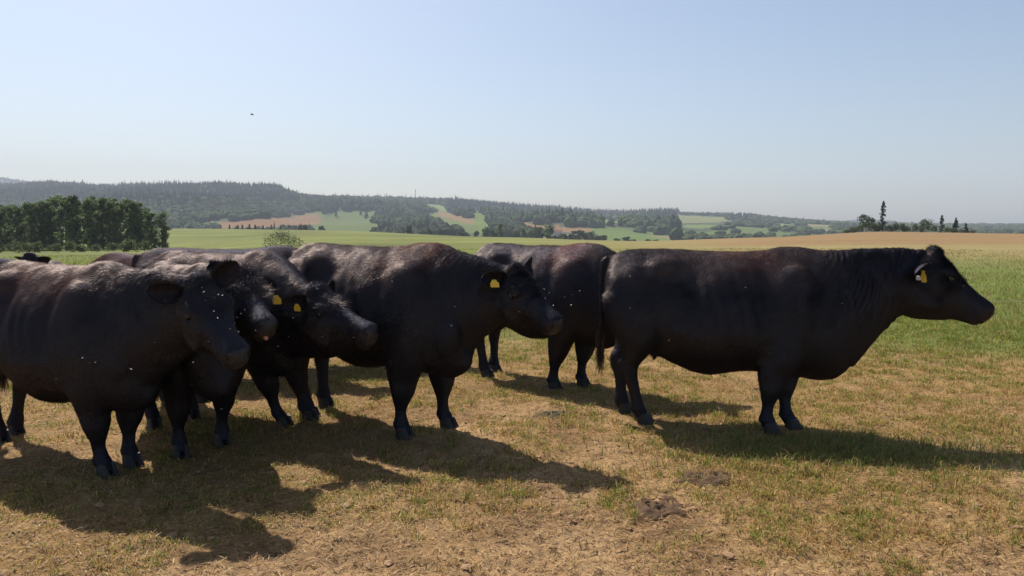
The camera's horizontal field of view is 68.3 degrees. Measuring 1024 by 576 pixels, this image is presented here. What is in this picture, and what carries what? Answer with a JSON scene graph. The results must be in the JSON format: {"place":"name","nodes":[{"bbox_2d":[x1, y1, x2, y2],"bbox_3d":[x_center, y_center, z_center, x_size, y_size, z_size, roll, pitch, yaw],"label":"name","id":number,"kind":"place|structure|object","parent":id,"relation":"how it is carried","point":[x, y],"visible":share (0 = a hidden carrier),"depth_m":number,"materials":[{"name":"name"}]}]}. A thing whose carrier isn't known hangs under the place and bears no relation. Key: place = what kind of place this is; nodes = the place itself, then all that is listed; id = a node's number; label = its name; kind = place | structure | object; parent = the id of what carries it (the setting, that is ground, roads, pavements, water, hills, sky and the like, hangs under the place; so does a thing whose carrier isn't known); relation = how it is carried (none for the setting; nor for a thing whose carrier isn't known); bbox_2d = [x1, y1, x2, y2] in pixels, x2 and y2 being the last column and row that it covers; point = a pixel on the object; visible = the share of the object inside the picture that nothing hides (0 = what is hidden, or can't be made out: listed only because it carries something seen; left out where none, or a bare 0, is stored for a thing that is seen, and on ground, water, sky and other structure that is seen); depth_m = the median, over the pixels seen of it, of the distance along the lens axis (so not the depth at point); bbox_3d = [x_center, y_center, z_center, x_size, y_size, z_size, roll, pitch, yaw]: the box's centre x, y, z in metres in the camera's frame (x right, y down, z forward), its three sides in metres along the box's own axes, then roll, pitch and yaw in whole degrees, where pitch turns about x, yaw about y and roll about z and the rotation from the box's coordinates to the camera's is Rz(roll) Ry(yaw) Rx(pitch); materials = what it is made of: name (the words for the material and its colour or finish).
{"place":"outdoors","nodes":[
{"label":"outdoors","id":0,"kind":"place"},
{"bbox_2d":[0,181,1023,575],"bbox_3d":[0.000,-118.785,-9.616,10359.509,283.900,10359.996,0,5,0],"label":"ground","id":1,"kind":"structure","parent":0,"point":[350,227],"depth_m":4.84,"materials":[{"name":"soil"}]},
{"bbox_2d":[0,210,4,248],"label":"alder tree","id":2,"kind":"object","parent":1,"relation":"on","point":[2,237],"visible":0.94,"depth_m":150.01,"materials":[{"name":"green plant"}]},
{"bbox_2d":[0,207,12,249],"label":"alder tree","id":3,"kind":"object","parent":1,"relation":"on","point":[4,232],"visible":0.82,"depth_m":152.16,"materials":[{"name":"green plant"}]},
{"bbox_2d":[0,258,15,265],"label":"cow","id":4,"kind":"object","parent":1,"relation":"on","point":[3,260],"visible":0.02,"depth_m":9.84},
{"bbox_2d":[2,206,16,249],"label":"alder tree","id":5,"kind":"object","parent":1,"relation":"on","point":[9,212],"visible":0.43,"depth_m":156.81,"materials":[{"name":"green plant"}]},
{"bbox_2d":[5,204,19,238],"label":"alder tree","id":6,"kind":"object","parent":1,"relation":"on","point":[13,206],"visible":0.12,"depth_m":165.56,"materials":[{"name":"green plant"}]},
{"bbox_2d":[4,240,21,251],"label":"shrub","id":7,"kind":"object","parent":1,"relation":"on","point":[14,247],"visible":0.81,"depth_m":120.77,"materials":[{"name":"green plant"}]},
{"bbox_2d":[8,208,28,245],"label":"alder tree","id":8,"kind":"object","parent":1,"relation":"on","point":[18,216],"visible":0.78,"depth_m":149.18,"materials":[{"name":"green plant"}]},
{"bbox_2d":[12,242,35,252],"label":"shrub","id":9,"kind":"object","parent":1,"relation":"on","point":[24,247],"visible":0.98,"depth_m":111.96,"materials":[{"name":"green plant"}]},
{"bbox_2d":[21,203,32,245],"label":"alder tree","id":10,"kind":"object","parent":1,"relation":"on","point":[24,212],"visible":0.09,"depth_m":158.31,"materials":[{"name":"green plant"}]},
{"bbox_2d":[21,202,40,250],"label":"alder tree","id":11,"kind":"object","parent":1,"relation":"on","point":[31,221],"visible":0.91,"depth_m":147.12,"materials":[{"name":"green plant"}]},
{"bbox_2d":[29,241,42,252],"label":"shrub","id":12,"kind":"object","parent":1,"relation":"on","point":[38,248],"visible":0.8,"depth_m":117.43,"materials":[{"name":"green plant"}]},
{"bbox_2d":[15,251,64,264],"bbox_3d":[-6.091,0.125,9.764,0.655,1.314,2.056,-2,5,-18],"label":"cow","id":13,"kind":"object","parent":1,"relation":"on","point":[30,256],"visible":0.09,"depth_m":9.07},
{"bbox_2d":[32,200,53,250],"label":"alder tree","id":14,"kind":"object","parent":1,"relation":"on","point":[43,217],"visible":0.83,"depth_m":149.44,"materials":[{"name":"green plant"}]},
{"bbox_2d":[40,201,59,248],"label":"alder tree","id":15,"kind":"object","parent":1,"relation":"on","point":[50,229],"visible":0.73,"depth_m":151.14,"materials":[{"name":"green plant"}]},
{"bbox_2d":[46,197,62,242],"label":"alder tree","id":16,"kind":"object","parent":1,"relation":"on","point":[54,202],"visible":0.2,"depth_m":155.63,"materials":[{"name":"green plant"}]},
{"bbox_2d":[45,243,64,252],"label":"shrub","id":17,"kind":"object","parent":1,"relation":"on","point":[55,246],"visible":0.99,"depth_m":113.02,"materials":[{"name":"green plant"}]},
{"bbox_2d":[49,195,64,239],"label":"alder tree","id":18,"kind":"object","parent":1,"relation":"on","point":[59,197],"visible":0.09,"depth_m":174.56,"materials":[{"name":"green plant"}]},
{"bbox_2d":[50,198,64,245],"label":"alder tree","id":19,"kind":"object","parent":1,"relation":"on","point":[62,242],"visible":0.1,"depth_m":168.80,"materials":[{"name":"green plant"}]},
{"bbox_2d":[52,199,71,250],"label":"alder tree","id":20,"kind":"object","parent":1,"relation":"on","point":[64,205],"visible":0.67,"depth_m":146.44,"materials":[{"name":"green plant"}]},
{"bbox_2d":[58,197,79,237],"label":"alder tree","id":21,"kind":"object","parent":1,"relation":"on","point":[62,232],"visible":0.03,"depth_m":165.81,"materials":[{"name":"green plant"}]},
{"bbox_2d":[63,239,76,251],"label":"shrub","id":22,"kind":"object","parent":1,"relation":"on","point":[70,245],"visible":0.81,"depth_m":121.62,"materials":[{"name":"green plant"}]},
{"bbox_2d":[61,202,81,245],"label":"alder tree","id":23,"kind":"object","parent":1,"relation":"on","point":[69,220],"visible":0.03,"depth_m":157.85,"materials":[{"name":"green plant"}]},
{"bbox_2d":[61,195,85,250],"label":"alder tree","id":24,"kind":"object","parent":1,"relation":"on","point":[72,228],"visible":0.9,"depth_m":146.19,"materials":[{"name":"green plant"}]},
{"bbox_2d":[72,244,89,251],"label":"shrub","id":25,"kind":"object","parent":1,"relation":"on","point":[79,248],"visible":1,"depth_m":120.31,"materials":[{"name":"green plant"}]},
{"bbox_2d":[78,195,100,248],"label":"alder tree","id":26,"kind":"object","parent":1,"relation":"on","point":[85,240],"visible":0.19,"depth_m":154.24,"materials":[{"name":"green plant"}]},
{"bbox_2d":[81,198,102,247],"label":"alder tree","id":27,"kind":"object","parent":1,"relation":"on","point":[90,224],"visible":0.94,"depth_m":145.89,"materials":[{"name":"green plant"}]},
{"bbox_2d":[91,243,104,251],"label":"shrub","id":28,"kind":"object","parent":1,"relation":"on","point":[96,245],"visible":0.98,"depth_m":119.25,"materials":[{"name":"green plant"}]},
{"bbox_2d":[94,196,112,249],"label":"alder tree","id":29,"kind":"object","parent":1,"relation":"on","point":[101,207],"visible":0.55,"depth_m":150.19,"materials":[{"name":"green plant"}]},
{"bbox_2d":[86,252,134,265],"bbox_3d":[-5.157,0.127,10.232,2.254,1.236,0.764,0,5,4],"label":"cow","id":30,"kind":"object","parent":1,"relation":"on","point":[124,258],"visible":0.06,"depth_m":10.13},
{"bbox_2d":[103,200,117,241],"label":"alder tree","id":31,"kind":"object","parent":1,"relation":"on","point":[113,214],"visible":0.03,"depth_m":158.87,"materials":[{"name":"green plant"}]},
{"bbox_2d":[102,200,121,247],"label":"alder tree","id":32,"kind":"object","parent":1,"relation":"on","point":[109,217],"visible":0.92,"depth_m":148.59,"materials":[{"name":"green plant"}]},
{"bbox_2d":[106,242,119,251],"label":"shrub","id":33,"kind":"object","parent":1,"relation":"on","point":[112,246],"visible":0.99,"depth_m":123.14,"materials":[{"name":"green plant"}]},
{"bbox_2d":[107,198,121,231],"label":"alder tree","id":34,"kind":"object","parent":1,"relation":"on","point":[113,199],"visible":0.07,"depth_m":178.82,"materials":[{"name":"green plant"}]},
{"bbox_2d":[111,201,128,243],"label":"alder tree","id":35,"kind":"object","parent":1,"relation":"on","point":[122,215],"visible":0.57,"depth_m":150.52,"materials":[{"name":"green plant"}]},
{"bbox_2d":[0,258,249,478],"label":"cow","id":36,"kind":"object","parent":1,"relation":"on","point":[115,322],"visible":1,"depth_m":4.57},
{"bbox_2d":[120,199,133,248],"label":"alder tree","id":37,"kind":"object","parent":1,"relation":"on","point":[127,201],"visible":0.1,"depth_m":153.49,"materials":[{"name":"green plant"}]},
{"bbox_2d":[119,239,139,251],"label":"shrub","id":38,"kind":"object","parent":1,"relation":"on","point":[129,245],"visible":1,"depth_m":112.37,"materials":[{"name":"green plant"}]},
{"bbox_2d":[123,202,141,249],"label":"alder tree","id":39,"kind":"object","parent":1,"relation":"on","point":[132,214],"visible":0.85,"depth_m":147.53,"materials":[{"name":"green plant"}]},
{"bbox_2d":[127,201,146,248],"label":"alder tree","id":40,"kind":"object","parent":1,"relation":"on","point":[138,222],"visible":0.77,"depth_m":148.33,"materials":[{"name":"green plant"}]},
{"bbox_2d":[135,240,151,250],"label":"shrub","id":41,"kind":"object","parent":1,"relation":"on","point":[144,244],"visible":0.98,"depth_m":112.28,"materials":[{"name":"green plant"}]},
{"bbox_2d":[142,210,151,240],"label":"alder tree","id":42,"kind":"object","parent":1,"relation":"on","point":[145,212],"visible":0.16,"depth_m":154.90,"materials":[{"name":"green plant"}]},
{"bbox_2d":[141,212,157,249],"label":"alder tree","id":43,"kind":"object","parent":1,"relation":"on","point":[151,231],"visible":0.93,"depth_m":146.65,"materials":[{"name":"green plant"}]},
{"bbox_2d":[149,211,171,248],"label":"alder tree","id":44,"kind":"object","parent":1,"relation":"on","point":[163,226],"visible":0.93,"depth_m":146.81,"materials":[{"name":"green plant"}]},
{"bbox_2d":[162,229,168,247],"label":"alder tree","id":45,"kind":"object","parent":1,"relation":"on","point":[165,240],"visible":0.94,"depth_m":146.64,"materials":[{"name":"green plant"}]},
{"bbox_2d":[145,259,281,458],"bbox_3d":[-2.227,0.440,5.410,0.758,1.355,2.066,-4,6,-38],"label":"cow","id":46,"kind":"object","parent":1,"relation":"on","point":[212,379],"visible":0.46,"depth_m":4.93},
{"bbox_2d":[131,244,297,268],"bbox_3d":[-2.584,0.244,7.833,2.651,1.393,0.827,0,5,-1],"label":"cow","id":47,"kind":"object","parent":1,"relation":"on","point":[144,259],"visible":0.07,"depth_m":7.67},
{"bbox_2d":[145,249,377,426],"bbox_3d":[-2.042,0.390,5.939,2.811,1.400,0.825,3,6,33],"label":"cow","id":48,"kind":"object","parent":1,"relation":"on","point":[306,315],"visible":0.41,"depth_m":5.51},
{"bbox_2d":[262,228,303,246],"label":"willow shrub","id":49,"kind":"object","parent":1,"relation":"on","point":[282,236],"visible":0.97,"depth_m":94.76,"materials":[{"name":"green plant"}]},
{"bbox_2d":[406,225,411,233],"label":"tree","id":50,"kind":"object","parent":1,"relation":"on","point":[409,230],"visible":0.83,"depth_m":504.82,"materials":[{"name":"green plant"}]},
{"bbox_2d":[288,242,563,440],"bbox_3d":[-0.816,0.368,5.797,2.679,1.456,0.852,3,6,33],"label":"cow","id":51,"kind":"object","parent":1,"relation":"on","point":[437,312],"visible":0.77,"depth_m":5.41},
{"bbox_2d":[426,228,432,234],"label":"tree","id":52,"kind":"object","parent":1,"relation":"on","point":[429,230],"visible":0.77,"depth_m":585.56,"materials":[{"name":"green plant"}]},
{"bbox_2d":[458,231,466,235],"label":"field tree","id":53,"kind":"object","parent":1,"relation":"on","point":[461,233],"visible":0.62,"depth_m":569.63,"materials":[{"name":"green plant"}]},
{"bbox_2d":[482,226,490,236],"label":"tree","id":54,"kind":"object","parent":1,"relation":"on","point":[485,233],"visible":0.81,"depth_m":612.56,"materials":[{"name":"green plant"}]},
{"bbox_2d":[488,230,497,236],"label":"tree","id":55,"kind":"object","parent":1,"relation":"on","point":[494,233],"visible":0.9,"depth_m":519.46,"materials":[{"name":"green plant"}]},
{"bbox_2d":[495,223,504,236],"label":"tree","id":56,"kind":"object","parent":1,"relation":"on","point":[498,230],"visible":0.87,"depth_m":521.15,"materials":[{"name":"green plant"}]},
{"bbox_2d":[0,179,1020,234],"bbox_3d":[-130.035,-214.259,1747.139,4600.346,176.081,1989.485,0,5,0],"label":"conifer forest","id":57,"kind":"object","parent":1,"relation":"on","point":[67,189],"visible":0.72,"depth_m":1868.05,"materials":[{"name":"green plant"}]},
{"bbox_2d":[0,177,1023,239],"bbox_3d":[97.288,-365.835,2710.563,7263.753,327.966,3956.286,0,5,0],"label":"broadleaf wood","id":58,"kind":"object","parent":1,"relation":"on","point":[191,213],"visible":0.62,"depth_m":1301.95,"materials":[{"name":"green plant"}]},
{"bbox_2d":[0,360,1023,575],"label":"soil crumbs","id":59,"kind":"object","parent":1,"relation":"on","point":[465,565],"visible":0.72,"depth_m":4.16,"materials":[{"name":"brown soil"}]},
{"bbox_2d":[0,320,1023,575],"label":"dry stalks","id":60,"kind":"object","parent":1,"relation":"on","point":[528,468],"visible":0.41,"depth_m":4.70,"materials":[{"name":"beige plant"}]},
{"bbox_2d":[510,231,520,236],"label":"field tree","id":61,"kind":"object","parent":1,"relation":"on","point":[516,234],"visible":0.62,"depth_m":624.64,"materials":[{"name":"green plant"}]},
{"bbox_2d":[520,227,527,237],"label":"tree","id":62,"kind":"object","parent":1,"relation":"on","point":[523,231],"visible":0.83,"depth_m":566.11,"materials":[{"name":"green plant"}]},
{"bbox_2d":[532,227,545,237],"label":"tree","id":63,"kind":"object","parent":1,"relation":"on","point":[538,233],"visible":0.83,"depth_m":546.93,"materials":[{"name":"green plant"}]},
{"bbox_2d":[475,242,615,389],"bbox_3d":[0.566,0.259,7.430,2.502,1.433,0.864,3,6,33],"label":"cow","id":64,"kind":"object","parent":1,"relation":"on","point":[562,274],"visible":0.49,"depth_m":7.12},
{"bbox_2d":[541,224,555,238],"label":"tree","id":65,"kind":"object","parent":1,"relation":"on","point":[549,230],"visible":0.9,"depth_m":539.52,"materials":[{"name":"green plant"}]},
{"bbox_2d":[532,410,569,418],"bbox_3d":[0.356,1.055,6.247,0.404,0.061,0.278,-1,5,-11],"label":"dung pat","id":66,"kind":"object","parent":1,"relation":"on","point":[549,413],"visible":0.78,"depth_m":6.24,"materials":[{"name":"brown soil"}]},
{"bbox_2d":[551,229,562,235],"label":"farmhouse","id":67,"kind":"object","parent":1,"relation":"on","point":[557,232],"visible":0.66,"depth_m":894.81,"materials":[{"name":"tile"}]},
{"bbox_2d":[558,234,567,238],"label":"field tree","id":68,"kind":"object","parent":1,"relation":"on","point":[564,236],"visible":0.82,"depth_m":588.42,"materials":[{"name":"green plant"}]},
{"bbox_2d":[571,230,588,239],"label":"tree","id":69,"kind":"object","parent":1,"relation":"on","point":[581,235],"visible":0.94,"depth_m":590.78,"materials":[{"name":"green plant"}]},
{"bbox_2d":[587,231,595,239],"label":"tree","id":70,"kind":"object","parent":1,"relation":"on","point":[590,235],"visible":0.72,"depth_m":578.34,"materials":[{"name":"green plant"}]},
{"bbox_2d":[593,235,600,239],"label":"field tree","id":71,"kind":"object","parent":1,"relation":"on","point":[597,237],"visible":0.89,"depth_m":535.01,"materials":[{"name":"green plant"}]},
{"bbox_2d":[600,235,607,239],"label":"field tree","id":72,"kind":"object","parent":1,"relation":"on","point":[603,237],"visible":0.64,"depth_m":609.07,"materials":[{"name":"green plant"}]},
{"bbox_2d":[621,236,630,240],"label":"field tree","id":73,"kind":"object","parent":1,"relation":"on","point":[626,238],"visible":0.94,"depth_m":633.55,"materials":[{"name":"green plant"}]},
{"bbox_2d":[631,495,685,520],"bbox_3d":[0.815,1.224,4.215,0.376,0.064,0.305,-1,5,-17],"label":"dung pat","id":74,"kind":"object","parent":1,"relation":"on","point":[655,508],"visible":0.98,"depth_m":4.16,"materials":[{"name":"brown soil"}]},
{"bbox_2d":[672,470,730,487],"bbox_3d":[1.200,1.180,4.673,0.471,0.065,0.276,-1,5,-17],"label":"dung pat","id":75,"kind":"object","parent":1,"relation":"on","point":[705,481],"visible":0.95,"depth_m":4.63,"materials":[{"name":"brown soil"}]},
{"bbox_2d":[593,244,994,434],"bbox_3d":[2.106,0.361,5.885,2.946,1.441,0.824,1,5,12],"label":"cow","id":76,"kind":"object","parent":1,"relation":"on","point":[783,321],"visible":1,"depth_m":5.64},
{"bbox_2d":[849,227,858,232],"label":"hedge shrub","id":77,"kind":"object","parent":1,"relation":"on","point":[852,229],"visible":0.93,"depth_m":202.97,"materials":[{"name":"green plant"}]},
{"bbox_2d":[854,224,863,231],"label":"hedge shrub","id":78,"kind":"object","parent":1,"relation":"on","point":[859,227],"visible":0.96,"depth_m":200.71,"materials":[{"name":"green plant"}]},
{"bbox_2d":[857,214,875,230],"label":"oak tree","id":79,"kind":"object","parent":1,"relation":"on","point":[868,220],"visible":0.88,"depth_m":205.29,"materials":[{"name":"green plant"}]},
{"bbox_2d":[865,221,878,231],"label":"hedge shrub","id":80,"kind":"object","parent":1,"relation":"on","point":[873,227],"visible":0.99,"depth_m":202.11,"materials":[{"name":"green plant"}]},
{"bbox_2d":[875,222,884,231],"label":"hedge shrub","id":81,"kind":"object","parent":1,"relation":"on","point":[879,225],"visible":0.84,"depth_m":204.27,"materials":[{"name":"green plant"}]},
{"bbox_2d":[878,201,887,231],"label":"spruce tree","id":82,"kind":"object","parent":1,"relation":"on","point":[882,214],"visible":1,"depth_m":203.93,"materials":[{"name":"green plant"}]},
{"bbox_2d":[881,225,893,230],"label":"hedge shrub","id":83,"kind":"object","parent":1,"relation":"on","point":[888,229],"visible":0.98,"depth_m":202.39,"materials":[{"name":"green plant"}]},
{"bbox_2d":[892,222,900,231],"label":"hedge shrub","id":84,"kind":"object","parent":1,"relation":"on","point":[895,227],"visible":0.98,"depth_m":201.78,"materials":[{"name":"green plant"}]},
{"bbox_2d":[899,223,907,231],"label":"hedge shrub","id":85,"kind":"object","parent":1,"relation":"on","point":[903,228],"visible":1,"depth_m":202.19,"materials":[{"name":"green plant"}]},
{"bbox_2d":[910,223,918,231],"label":"hedge shrub","id":86,"kind":"object","parent":1,"relation":"on","point":[915,227],"visible":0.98,"depth_m":200.78,"materials":[{"name":"green plant"}]},
{"bbox_2d":[918,226,925,231],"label":"hedge shrub","id":87,"kind":"object","parent":1,"relation":"on","point":[922,229],"visible":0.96,"depth_m":204.79,"materials":[{"name":"green plant"}]},
{"bbox_2d":[919,219,933,230],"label":"ash tree","id":88,"kind":"object","parent":1,"relation":"on","point":[923,222],"visible":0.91,"depth_m":207.09,"materials":[{"name":"green plant"}]},
{"bbox_2d":[926,225,937,231],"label":"hedge shrub","id":89,"kind":"object","parent":1,"relation":"on","point":[933,227],"visible":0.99,"depth_m":203.01,"materials":[{"name":"green plant"}]},
{"bbox_2d":[938,215,944,232],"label":"spruce tree","id":90,"kind":"object","parent":1,"relation":"on","point":[941,227],"visible":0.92,"depth_m":208.04,"materials":[{"name":"green plant"}]},
{"bbox_2d":[952,218,958,232],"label":"spruce tree","id":91,"kind":"object","parent":1,"relation":"on","point":[955,224],"visible":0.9,"depth_m":208.97,"materials":[{"name":"green plant"}]},
{"bbox_2d":[962,223,968,232],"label":"spruce tree","id":92,"kind":"object","parent":1,"relation":"on","point":[966,228],"visible":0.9,"depth_m":210.14,"materials":[{"name":"green plant"}]},
{"bbox_2d":[0,247,1023,372],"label":"pasture grass","id":93,"kind":"structure","parent":0,"point":[1017,310],"depth_m":14.73,"materials":[{"name":"green plant"}]},
{"bbox_2d":[0,0,1023,223],"label":"sky","id":94,"kind":"structure","parent":0,"point":[827,110],"materials":[{"name":"blue"}]},
{"bbox_2d":[543,417,1023,503],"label":"fresh grass","id":95,"kind":"structure","parent":0,"point":[867,449],"depth_m":5.15,"materials":[{"name":"green plant"}]}
]}

